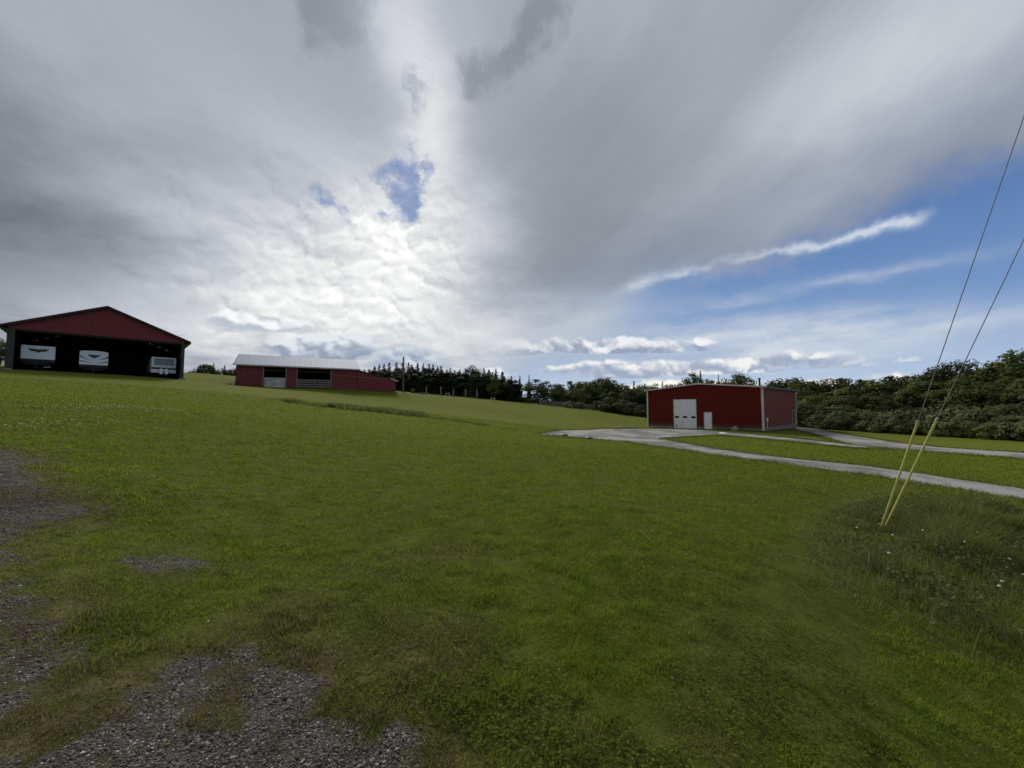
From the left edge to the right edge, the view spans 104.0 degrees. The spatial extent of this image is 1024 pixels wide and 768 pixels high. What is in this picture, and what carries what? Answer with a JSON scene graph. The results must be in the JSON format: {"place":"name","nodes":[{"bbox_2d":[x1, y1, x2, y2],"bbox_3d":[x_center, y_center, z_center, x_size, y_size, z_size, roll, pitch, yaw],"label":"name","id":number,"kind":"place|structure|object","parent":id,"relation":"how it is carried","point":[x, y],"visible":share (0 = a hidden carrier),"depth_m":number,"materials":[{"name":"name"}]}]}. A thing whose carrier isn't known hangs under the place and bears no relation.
{"place":"outdoors","nodes":[
{"label":"outdoors","id":0,"kind":"place"},
{"bbox_2d":[0,365,1023,767],"bbox_3d":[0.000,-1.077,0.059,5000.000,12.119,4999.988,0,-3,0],"label":"ground","id":1,"kind":"structure","parent":0,"point":[486,409],"depth_m":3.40,"materials":[{"name":"green plant"}]},
{"bbox_2d":[0,338,5,364],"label":"broadleaf tree","id":2,"kind":"object","parent":1,"relation":"on","point":[2,348],"visible":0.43,"depth_m":70.15,"materials":[{"name":"green plant"}]},
{"bbox_2d":[20,345,60,370],"bbox_3d":[-50.119,-2.395,42.566,8.500,2.780,2.310,-3,-5,45],"label":"travel trailer","id":3,"kind":"object","parent":1,"relation":"on","point":[39,357],"visible":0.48,"depth_m":40.86,"materials":[{"name":"white paint"}]},
{"bbox_2d":[79,350,108,373],"bbox_3d":[-47.338,-2.158,45.347,8.500,2.680,2.170,-3,-5,45],"label":"travel trailer","id":4,"kind":"object","parent":1,"relation":"on","point":[92,362],"visible":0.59,"depth_m":43.51,"materials":[{"name":"white paint"}]},
{"bbox_2d":[0,306,190,379],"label":"pole barn","id":5,"kind":"structure","parent":1,"relation":"on","point":[129,344],"depth_m":45.30,"materials":[{"name":"red metal"}]},
{"bbox_2d":[147,357,175,378],"bbox_3d":[-43.343,-1.829,49.486,8.500,2.760,2.250,-3,-5,45],"label":"camper trailer","id":6,"kind":"object","parent":5,"relation":"in","point":[161,366],"visible":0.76,"depth_m":47.60,"materials":[{"name":"white paint"}]},
{"bbox_2d":[0,497,627,767],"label":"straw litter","id":7,"kind":"object","parent":1,"relation":"on","point":[234,699],"visible":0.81,"depth_m":1.95,"materials":[{"name":"beige plant"}]},
{"bbox_2d":[233,354,397,391],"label":"long barn","id":8,"kind":"structure","parent":1,"relation":"on","point":[270,371],"depth_m":63.35,"materials":[{"name":"red metal"}]},
{"bbox_2d":[268,397,544,432],"bbox_3d":[-10.129,2.915,38.559,26.411,3.471,6.873,0,-3,0],"label":"weed strip","id":9,"kind":"object","parent":1,"relation":"on","point":[354,407],"visible":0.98,"depth_m":37.66,"materials":[{"name":"green plant"}]},
{"bbox_2d":[404,371,419,387],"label":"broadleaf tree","id":10,"kind":"object","parent":1,"relation":"on","point":[411,378],"visible":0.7,"depth_m":87.68,"materials":[{"name":"green plant"}]},
{"bbox_2d":[426,373,440,394],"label":"conifer tree","id":11,"kind":"object","parent":1,"relation":"on","point":[436,378],"visible":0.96,"depth_m":87.49,"materials":[{"name":"green plant"}]},
{"bbox_2d":[432,370,446,390],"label":"conifer tree","id":12,"kind":"object","parent":1,"relation":"on","point":[443,378],"visible":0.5,"depth_m":89.62,"materials":[{"name":"green plant"}]},
{"bbox_2d":[443,372,455,395],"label":"conifer tree","id":13,"kind":"object","parent":1,"relation":"on","point":[449,380],"visible":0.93,"depth_m":88.51,"materials":[{"name":"green plant"}]},
{"bbox_2d":[450,372,466,395],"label":"conifer tree","id":14,"kind":"object","parent":1,"relation":"on","point":[453,383],"visible":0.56,"depth_m":88.93,"materials":[{"name":"green plant"}]},
{"bbox_2d":[456,373,468,396],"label":"tree","id":15,"kind":"object","parent":1,"relation":"on","point":[462,378],"visible":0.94,"depth_m":88.30,"materials":[{"name":"green plant"}]},
{"bbox_2d":[463,373,475,397],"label":"spruce tree","id":16,"kind":"object","parent":1,"relation":"on","point":[469,387],"visible":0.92,"depth_m":86.16,"materials":[{"name":"green plant"}]},
{"bbox_2d":[462,365,482,397],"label":"broadleaf tree","id":17,"kind":"object","parent":1,"relation":"on","point":[474,371],"visible":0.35,"depth_m":91.04,"materials":[{"name":"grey plant"}]},
{"bbox_2d":[472,375,485,397],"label":"spruce tree","id":18,"kind":"object","parent":1,"relation":"on","point":[481,393],"visible":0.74,"depth_m":86.43,"materials":[{"name":"green plant"}]},
{"bbox_2d":[486,377,501,397],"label":"broadleaf tree","id":19,"kind":"object","parent":1,"relation":"on","point":[494,385],"visible":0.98,"depth_m":86.59,"materials":[{"name":"green plant"}]},
{"bbox_2d":[498,377,509,399],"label":"conifer tree","id":20,"kind":"object","parent":1,"relation":"on","point":[503,388],"visible":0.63,"depth_m":87.87,"materials":[{"name":"green plant"}]},
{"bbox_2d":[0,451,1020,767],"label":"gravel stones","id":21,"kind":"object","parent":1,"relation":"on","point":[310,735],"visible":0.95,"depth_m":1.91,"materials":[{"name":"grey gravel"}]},
{"bbox_2d":[504,380,518,400],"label":"spruce tree","id":22,"kind":"object","parent":1,"relation":"on","point":[511,395],"visible":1,"depth_m":86.56,"materials":[{"name":"green plant"}]},
{"bbox_2d":[0,395,1023,767],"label":"clover","id":23,"kind":"object","parent":1,"relation":"on","point":[636,751],"depth_m":2.70,"materials":[{"name":"green plant"}]},
{"bbox_2d":[521,379,554,403],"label":"broadleaf tree","id":24,"kind":"object","parent":1,"relation":"on","point":[529,387],"visible":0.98,"depth_m":91.56,"materials":[{"name":"green plant"}]},
{"bbox_2d":[539,399,594,408],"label":"board fence","id":25,"kind":"object","parent":1,"relation":"on","point":[552,403],"visible":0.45,"depth_m":89.86,"materials":[{"name":"grey wood"}]},
{"bbox_2d":[565,388,587,402],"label":"broadleaf tree","id":26,"kind":"object","parent":1,"relation":"on","point":[575,397],"visible":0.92,"depth_m":93.17,"materials":[{"name":"green plant"}]},
{"bbox_2d":[578,380,603,396],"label":"broadleaf tree","id":27,"kind":"object","parent":1,"relation":"on","point":[592,389],"visible":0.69,"depth_m":97.72,"materials":[{"name":"green plant"}]},
{"bbox_2d":[596,377,621,401],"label":"broadleaf tree","id":28,"kind":"object","parent":1,"relation":"on","point":[606,386],"visible":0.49,"depth_m":101.38,"materials":[{"name":"green plant"}]},
{"bbox_2d":[597,397,630,411],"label":"shrub","id":29,"kind":"object","parent":1,"relation":"on","point":[610,401],"visible":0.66,"depth_m":85.09,"materials":[{"name":"green plant"}]},
{"bbox_2d":[603,399,639,413],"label":"shrub","id":30,"kind":"object","parent":1,"relation":"on","point":[618,405],"visible":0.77,"depth_m":83.98,"materials":[{"name":"green plant"}]},
{"bbox_2d":[236,384,1023,502],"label":"verge grass","id":31,"kind":"structure","parent":1,"relation":"on","point":[831,440],"depth_m":29.10,"materials":[{"name":"green plant"}]},
{"bbox_2d":[617,389,642,404],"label":"broadleaf tree","id":32,"kind":"object","parent":1,"relation":"on","point":[623,396],"visible":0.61,"depth_m":92.83,"materials":[{"name":"green plant"}]},
{"bbox_2d":[541,429,718,438],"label":"gravel yard","id":33,"kind":"structure","parent":1,"relation":"on","point":[635,433],"depth_m":43.19,"materials":[{"name":"grey gravel"}]},
{"bbox_2d":[627,389,646,406],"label":"broadleaf tree","id":34,"kind":"object","parent":1,"relation":"on","point":[639,395],"visible":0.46,"depth_m":91.67,"materials":[{"name":"green plant"}]},
{"bbox_2d":[685,371,702,384],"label":"broadleaf tree","id":35,"kind":"object","parent":1,"relation":"on","point":[692,375],"visible":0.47,"depth_m":90.27,"materials":[{"name":"green plant"}]},
{"bbox_2d":[644,378,797,430],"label":"steel shed","id":36,"kind":"structure","parent":1,"relation":"on","point":[723,406],"depth_m":52.66,"materials":[{"name":"red metal"}]},
{"bbox_2d":[672,398,697,428],"bbox_3d":[23.692,4.100,54.796,0.140,4.180,3.340,3,-5,-43],"label":"overhead door","id":37,"kind":"structure","parent":36,"relation":"in","point":[684,410],"depth_m":54.78,"materials":[{"name":"white paint"}]},
{"bbox_2d":[704,412,712,428],"bbox_3d":[25.758,4.824,52.518,0.160,2.260,1.020,3,-5,-43],"label":"entry door","id":38,"kind":"structure","parent":36,"relation":"in","point":[707,415],"depth_m":52.52,"materials":[{"name":"white paint"}]},
{"bbox_2d":[728,372,756,384],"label":"broadleaf tree","id":39,"kind":"object","parent":1,"relation":"on","point":[744,380],"visible":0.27,"depth_m":94.80,"materials":[{"name":"green plant"}]},
{"bbox_2d":[793,386,816,416],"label":"broadleaf tree","id":40,"kind":"object","parent":1,"relation":"on","point":[800,394],"visible":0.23,"depth_m":72.24,"materials":[{"name":"green plant"}]},
{"bbox_2d":[787,377,825,395],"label":"broadleaf tree","id":41,"kind":"object","parent":1,"relation":"on","point":[794,384],"visible":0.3,"depth_m":79.70,"materials":[{"name":"green plant"}]},
{"bbox_2d":[796,394,825,409],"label":"broadleaf tree","id":42,"kind":"object","parent":1,"relation":"on","point":[810,399],"visible":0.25,"depth_m":67.88,"materials":[{"name":"green plant"}]},
{"bbox_2d":[797,411,828,426],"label":"shrub","id":43,"kind":"object","parent":1,"relation":"on","point":[818,416],"visible":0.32,"depth_m":59.87,"materials":[{"name":"green plant"}]},
{"bbox_2d":[796,404,830,426],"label":"shrub","id":44,"kind":"object","parent":1,"relation":"on","point":[799,412],"visible":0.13,"depth_m":61.95,"materials":[{"name":"plant"}]},
{"bbox_2d":[801,404,856,430],"bbox_3d":[48.140,5.049,60.010,9.285,3.951,8.438,2,-4,-31],"label":"shrub","id":45,"kind":"object","parent":1,"relation":"on","point":[830,416],"visible":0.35,"depth_m":58.65,"materials":[{"name":"plant"}]},
{"bbox_2d":[822,418,847,429],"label":"shrub","id":46,"kind":"object","parent":1,"relation":"on","point":[826,421],"visible":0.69,"depth_m":56.08,"materials":[{"name":"green plant"}]},
{"bbox_2d":[817,378,857,397],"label":"broadleaf tree","id":47,"kind":"object","parent":1,"relation":"on","point":[830,385],"visible":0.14,"depth_m":76.92,"materials":[{"name":"green plant"}]},
{"bbox_2d":[831,387,856,399],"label":"broadleaf tree","id":48,"kind":"object","parent":1,"relation":"on","point":[836,392],"visible":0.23,"depth_m":67.46,"materials":[{"name":"green plant"}]},
{"bbox_2d":[831,418,858,430],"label":"shrub","id":49,"kind":"object","parent":1,"relation":"on","point":[849,421],"visible":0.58,"depth_m":55.37,"materials":[{"name":"green plant"}]},
{"bbox_2d":[834,378,860,389],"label":"broadleaf tree","id":50,"kind":"object","parent":1,"relation":"on","point":[840,382],"visible":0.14,"depth_m":76.16,"materials":[{"name":"green plant"}]},
{"bbox_2d":[833,395,868,410],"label":"broadleaf tree","id":51,"kind":"object","parent":1,"relation":"on","point":[848,402],"visible":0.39,"depth_m":61.54,"materials":[{"name":"green plant"}]},
{"bbox_2d":[824,407,890,420],"bbox_3d":[51.577,5.221,59.127,8.504,3.600,8.015,1,-4,-16],"label":"shrub","id":52,"kind":"object","parent":1,"relation":"on","point":[856,414],"visible":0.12,"depth_m":57.28,"materials":[{"name":"green plant"}]},
{"bbox_2d":[846,421,868,431],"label":"shrub","id":53,"kind":"object","parent":1,"relation":"on","point":[857,428],"visible":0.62,"depth_m":54.02,"materials":[{"name":"green plant"}]},
{"bbox_2d":[841,386,877,407],"bbox_3d":[57.132,3.894,64.962,7.865,7.050,7.476,-1,-3,10],"label":"broadleaf tree","id":54,"kind":"object","parent":1,"relation":"on","point":[859,393],"visible":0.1,"depth_m":64.83,"materials":[{"name":"green plant"}]},
{"bbox_2d":[852,396,889,410],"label":"broadleaf tree","id":55,"kind":"object","parent":1,"relation":"on","point":[867,403],"visible":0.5,"depth_m":59.96,"materials":[{"name":"green plant"}]},
{"bbox_2d":[859,383,896,407],"bbox_3d":[59.679,3.666,65.125,7.679,7.780,6.699,1,-4,-21],"label":"broadleaf tree","id":56,"kind":"object","parent":1,"relation":"on","point":[877,388],"visible":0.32,"depth_m":64.42,"materials":[{"name":"green plant"}]},
{"bbox_2d":[864,394,895,411],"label":"broadleaf tree","id":57,"kind":"object","parent":1,"relation":"on","point":[886,399],"visible":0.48,"depth_m":58.65,"materials":[{"name":"green plant"}]},
{"bbox_2d":[866,418,898,433],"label":"shrub","id":58,"kind":"object","parent":1,"relation":"on","point":[873,428],"visible":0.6,"depth_m":51.59,"materials":[{"name":"green plant"}]},
{"bbox_2d":[853,409,917,422],"bbox_3d":[52.243,5.120,55.877,7.844,3.495,7.393,-2,-4,24],"label":"shrub","id":59,"kind":"object","parent":1,"relation":"on","point":[864,418],"visible":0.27,"depth_m":55.22,"materials":[{"name":"green plant"}]},
{"bbox_2d":[869,417,915,433],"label":"shrub","id":60,"kind":"object","parent":1,"relation":"on","point":[897,422],"visible":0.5,"depth_m":50.41,"materials":[{"name":"green plant"}]},
{"bbox_2d":[882,375,910,388],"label":"broadleaf tree","id":61,"kind":"object","parent":1,"relation":"on","point":[894,381],"visible":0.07,"depth_m":74.30,"materials":[{"name":"green plant"}]},
{"bbox_2d":[869,409,932,421],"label":"shrub","id":62,"kind":"object","parent":1,"relation":"on","point":[915,415],"visible":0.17,"depth_m":51.40,"materials":[{"name":"green plant"}]},
{"bbox_2d":[889,420,912,434],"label":"shrub","id":63,"kind":"object","parent":1,"relation":"on","point":[907,430],"visible":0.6,"depth_m":49.25,"materials":[{"name":"green plant"}]},
{"bbox_2d":[877,391,930,410],"bbox_3d":[56.075,3.914,56.186,5.562,5.880,6.348,0,-3,-4],"label":"broadleaf tree","id":64,"kind":"object","parent":1,"relation":"on","point":[908,405],"visible":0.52,"depth_m":55.92,"materials":[{"name":"green plant"}]},
{"bbox_2d":[889,395,920,411],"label":"broadleaf tree","id":65,"kind":"object","parent":1,"relation":"on","point":[898,405],"visible":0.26,"depth_m":57.24,"materials":[{"name":"green plant"}]},
{"bbox_2d":[802,485,1023,657],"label":"dry stalks","id":66,"kind":"object","parent":1,"relation":"on","point":[932,611],"visible":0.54,"depth_m":5.34,"materials":[{"name":"brown plant"}]},
{"bbox_2d":[896,380,945,404],"bbox_3d":[61.524,3.315,59.976,7.696,7.775,8.920,-1,-4,17],"label":"broadleaf tree","id":67,"kind":"object","parent":1,"relation":"on","point":[917,385],"visible":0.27,"depth_m":59.14,"materials":[{"name":"green plant"}]},
{"bbox_2d":[887,407,960,420],"bbox_3d":[53.634,4.734,50.454,7.235,3.655,8.349,2,-4,-27],"label":"shrub","id":68,"kind":"object","parent":1,"relation":"on","point":[906,418],"visible":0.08,"depth_m":51.67,"materials":[{"name":"green plant"}]},
{"bbox_2d":[825,488,1023,640],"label":"weed leaves","id":69,"kind":"object","parent":1,"relation":"on","point":[944,587],"visible":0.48,"depth_m":5.90,"materials":[{"name":"green plant"}]},
{"bbox_2d":[909,418,948,432],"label":"shrub","id":70,"kind":"object","parent":1,"relation":"on","point":[922,423],"visible":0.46,"depth_m":47.46,"materials":[{"name":"green plant"}]},
{"bbox_2d":[889,405,981,419],"bbox_3d":[55.155,4.745,52.045,8.922,3.947,9.466,3,-4,-39],"label":"shrub","id":71,"kind":"object","parent":1,"relation":"on","point":[921,416],"visible":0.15,"depth_m":49.47,"materials":[{"name":"green plant"}]},
{"bbox_2d":[923,388,951,409],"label":"broadleaf tree","id":72,"kind":"object","parent":1,"relation":"on","point":[943,392],"visible":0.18,"depth_m":54.33,"materials":[{"name":"green plant"}]},
{"bbox_2d":[919,419,960,436],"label":"shrub","id":73,"kind":"object","parent":1,"relation":"on","point":[925,431],"visible":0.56,"depth_m":46.60,"materials":[{"name":"green plant"}]},
{"bbox_2d":[856,496,1023,612],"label":"white flowers","id":74,"kind":"object","parent":1,"relation":"on","point":[965,567],"visible":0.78,"depth_m":5.43,"materials":[{"name":"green plant"}]},
{"bbox_2d":[918,403,972,417],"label":"shrub","id":75,"kind":"object","parent":1,"relation":"on","point":[952,414],"visible":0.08,"depth_m":49.67,"materials":[{"name":"green plant"}]},
{"bbox_2d":[922,362,979,385],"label":"broadleaf tree","id":76,"kind":"object","parent":1,"relation":"on","point":[943,373],"visible":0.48,"depth_m":66.08,"materials":[{"name":"green plant"}]},
{"bbox_2d":[933,418,978,436],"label":"shrub","id":77,"kind":"object","parent":1,"relation":"on","point":[946,429],"visible":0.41,"depth_m":45.05,"materials":[{"name":"green plant"}]},
{"bbox_2d":[937,359,980,376],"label":"broadleaf tree","id":78,"kind":"object","parent":1,"relation":"on","point":[967,367],"visible":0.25,"depth_m":67.38,"materials":[{"name":"green plant"}]},
{"bbox_2d":[935,388,985,408],"bbox_3d":[57.686,3.612,51.594,4.412,6.102,5.057,-2,-4,28],"label":"broadleaf tree","id":79,"kind":"object","parent":1,"relation":"on","point":[957,395],"visible":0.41,"depth_m":51.07,"materials":[{"name":"green plant"}]},
{"bbox_2d":[939,417,987,437],"bbox_3d":[50.820,4.905,44.403,4.729,2.409,4.098,-3,-5,41],"label":"shrub","id":80,"kind":"object","parent":1,"relation":"on","point":[950,424],"visible":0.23,"depth_m":44.60,"materials":[{"name":"green plant"}]},
{"bbox_2d":[944,379,982,391],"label":"broadleaf tree","id":81,"kind":"object","parent":1,"relation":"on","point":[961,384],"visible":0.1,"depth_m":58.57,"materials":[{"name":"green plant"}]},
{"bbox_2d":[922,406,1010,421],"bbox_3d":[55.362,4.478,47.270,7.435,3.818,8.580,2,-4,-26],"label":"shrub","id":82,"kind":"object","parent":1,"relation":"on","point":[946,418],"visible":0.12,"depth_m":48.50,"materials":[{"name":"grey plant"}]},
{"bbox_2d":[944,397,994,409],"bbox_3d":[57.892,3.849,50.168,4.878,5.289,5.079,3,-5,-43],"label":"broadleaf tree","id":83,"kind":"object","parent":1,"relation":"on","point":[969,403],"visible":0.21,"depth_m":49.64,"materials":[{"name":"green plant"}]},
{"bbox_2d":[951,416,999,438],"bbox_3d":[50.814,4.749,43.374,4.979,2.597,4.315,2,-4,-35],"label":"shrub","id":84,"kind":"object","parent":1,"relation":"on","point":[966,433],"visible":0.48,"depth_m":43.15,"materials":[{"name":"green plant"}]},
{"bbox_2d":[933,403,1023,420],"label":"shrub","id":85,"kind":"object","parent":1,"relation":"on","point":[992,412],"visible":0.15,"depth_m":45.15,"materials":[{"name":"green plant"}]},
{"bbox_2d":[966,390,1013,412],"bbox_3d":[58.314,3.583,48.767,4.984,5.804,6.102,-3,-5,42],"label":"broadleaf tree","id":86,"kind":"object","parent":1,"relation":"on","point":[987,398],"visible":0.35,"depth_m":48.87,"materials":[{"name":"green plant"}]},
{"bbox_2d":[969,423,1012,439],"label":"shrub","id":87,"kind":"object","parent":1,"relation":"on","point":[987,432],"visible":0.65,"depth_m":41.07,"materials":[{"name":"green plant"}]},
{"bbox_2d":[969,381,1013,396],"bbox_3d":[62.365,3.132,52.446,6.642,7.197,6.915,1,-4,-15],"label":"broadleaf tree","id":88,"kind":"object","parent":1,"relation":"on","point":[996,388],"visible":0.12,"depth_m":51.93,"materials":[{"name":"green plant"}]},
{"bbox_2d":[967,405,1023,422],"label":"shrub","id":89,"kind":"object","parent":1,"relation":"on","point":[1021,410],"visible":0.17,"depth_m":44.23,"materials":[{"name":"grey plant"}]},
{"bbox_2d":[971,349,1023,377],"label":"broadleaf tree","id":90,"kind":"object","parent":1,"relation":"on","point":[990,368],"visible":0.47,"depth_m":58.08,"materials":[{"name":"green plant"}]},
{"bbox_2d":[987,413,1023,439],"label":"shrub","id":91,"kind":"object","parent":1,"relation":"on","point":[1004,419],"visible":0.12,"depth_m":41.16,"materials":[{"name":"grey plant"}]},
{"bbox_2d":[993,422,1020,439],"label":"shrub","id":92,"kind":"object","parent":1,"relation":"on","point":[1001,435],"visible":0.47,"depth_m":39.73,"materials":[{"name":"green plant"}]},
{"bbox_2d":[992,392,1023,414],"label":"broadleaf tree","id":93,"kind":"object","parent":1,"relation":"on","point":[1011,398],"visible":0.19,"depth_m":46.94,"materials":[{"name":"green plant"}]},
{"bbox_2d":[994,363,1023,383],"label":"broadleaf tree","id":94,"kind":"object","parent":1,"relation":"on","point":[1013,372],"visible":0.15,"depth_m":55.47,"materials":[{"name":"green plant"}]},
{"bbox_2d":[998,421,1023,438],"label":"shrub","id":95,"kind":"object","parent":1,"relation":"on","point":[1012,429],"visible":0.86,"depth_m":39.02,"materials":[{"name":"green plant"}]},
{"bbox_2d":[1003,378,1023,392],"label":"broadleaf tree","id":96,"kind":"object","parent":1,"relation":"on","point":[1018,382],"visible":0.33,"depth_m":50.74,"materials":[{"name":"green plant"}]},
{"bbox_3d":[10.950,-2.168,7.543,0.340,11.910,0.340,0,-3,0],"label":"utility pole","id":97,"kind":"object","parent":1,"relation":"on","visible":0},
{"bbox_2d":[880,116,1023,525],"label":"guy wire","id":98,"kind":"object","parent":97,"relation":"attached to","point":[901,468],"visible":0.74,"depth_m":8.17,"materials":[{"name":"grey metal"}]},
{"bbox_2d":[885,239,1023,526],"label":"guy wire","id":99,"kind":"object","parent":97,"relation":"attached to","point":[913,468],"visible":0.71,"depth_m":8.11,"materials":[{"name":"grey metal"}]},
{"bbox_2d":[0,0,1023,403],"label":"sky","id":100,"kind":"structure","parent":0,"point":[649,192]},
{"bbox_2d":[716,432,877,447],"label":"gravel path","id":101,"kind":"structure","parent":0,"point":[771,437],"depth_m":37.63,"materials":[{"name":"grey gravel"}]},
{"bbox_2d":[593,437,1023,499],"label":"gravel driveway","id":102,"kind":"structure","parent":0,"point":[1008,491],"depth_m":16.81,"materials":[{"name":"grey gravel"}]},
{"bbox_2d":[795,427,1023,458],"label":"gravel road","id":103,"kind":"structure","parent":0,"point":[860,441],"depth_m":33.09,"materials":[{"name":"grey gravel"}]},
{"bbox_2d":[800,488,1023,665],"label":"tall grass","id":104,"kind":"structure","parent":0,"point":[975,514],"depth_m":6.59,"materials":[{"name":"green plant"}]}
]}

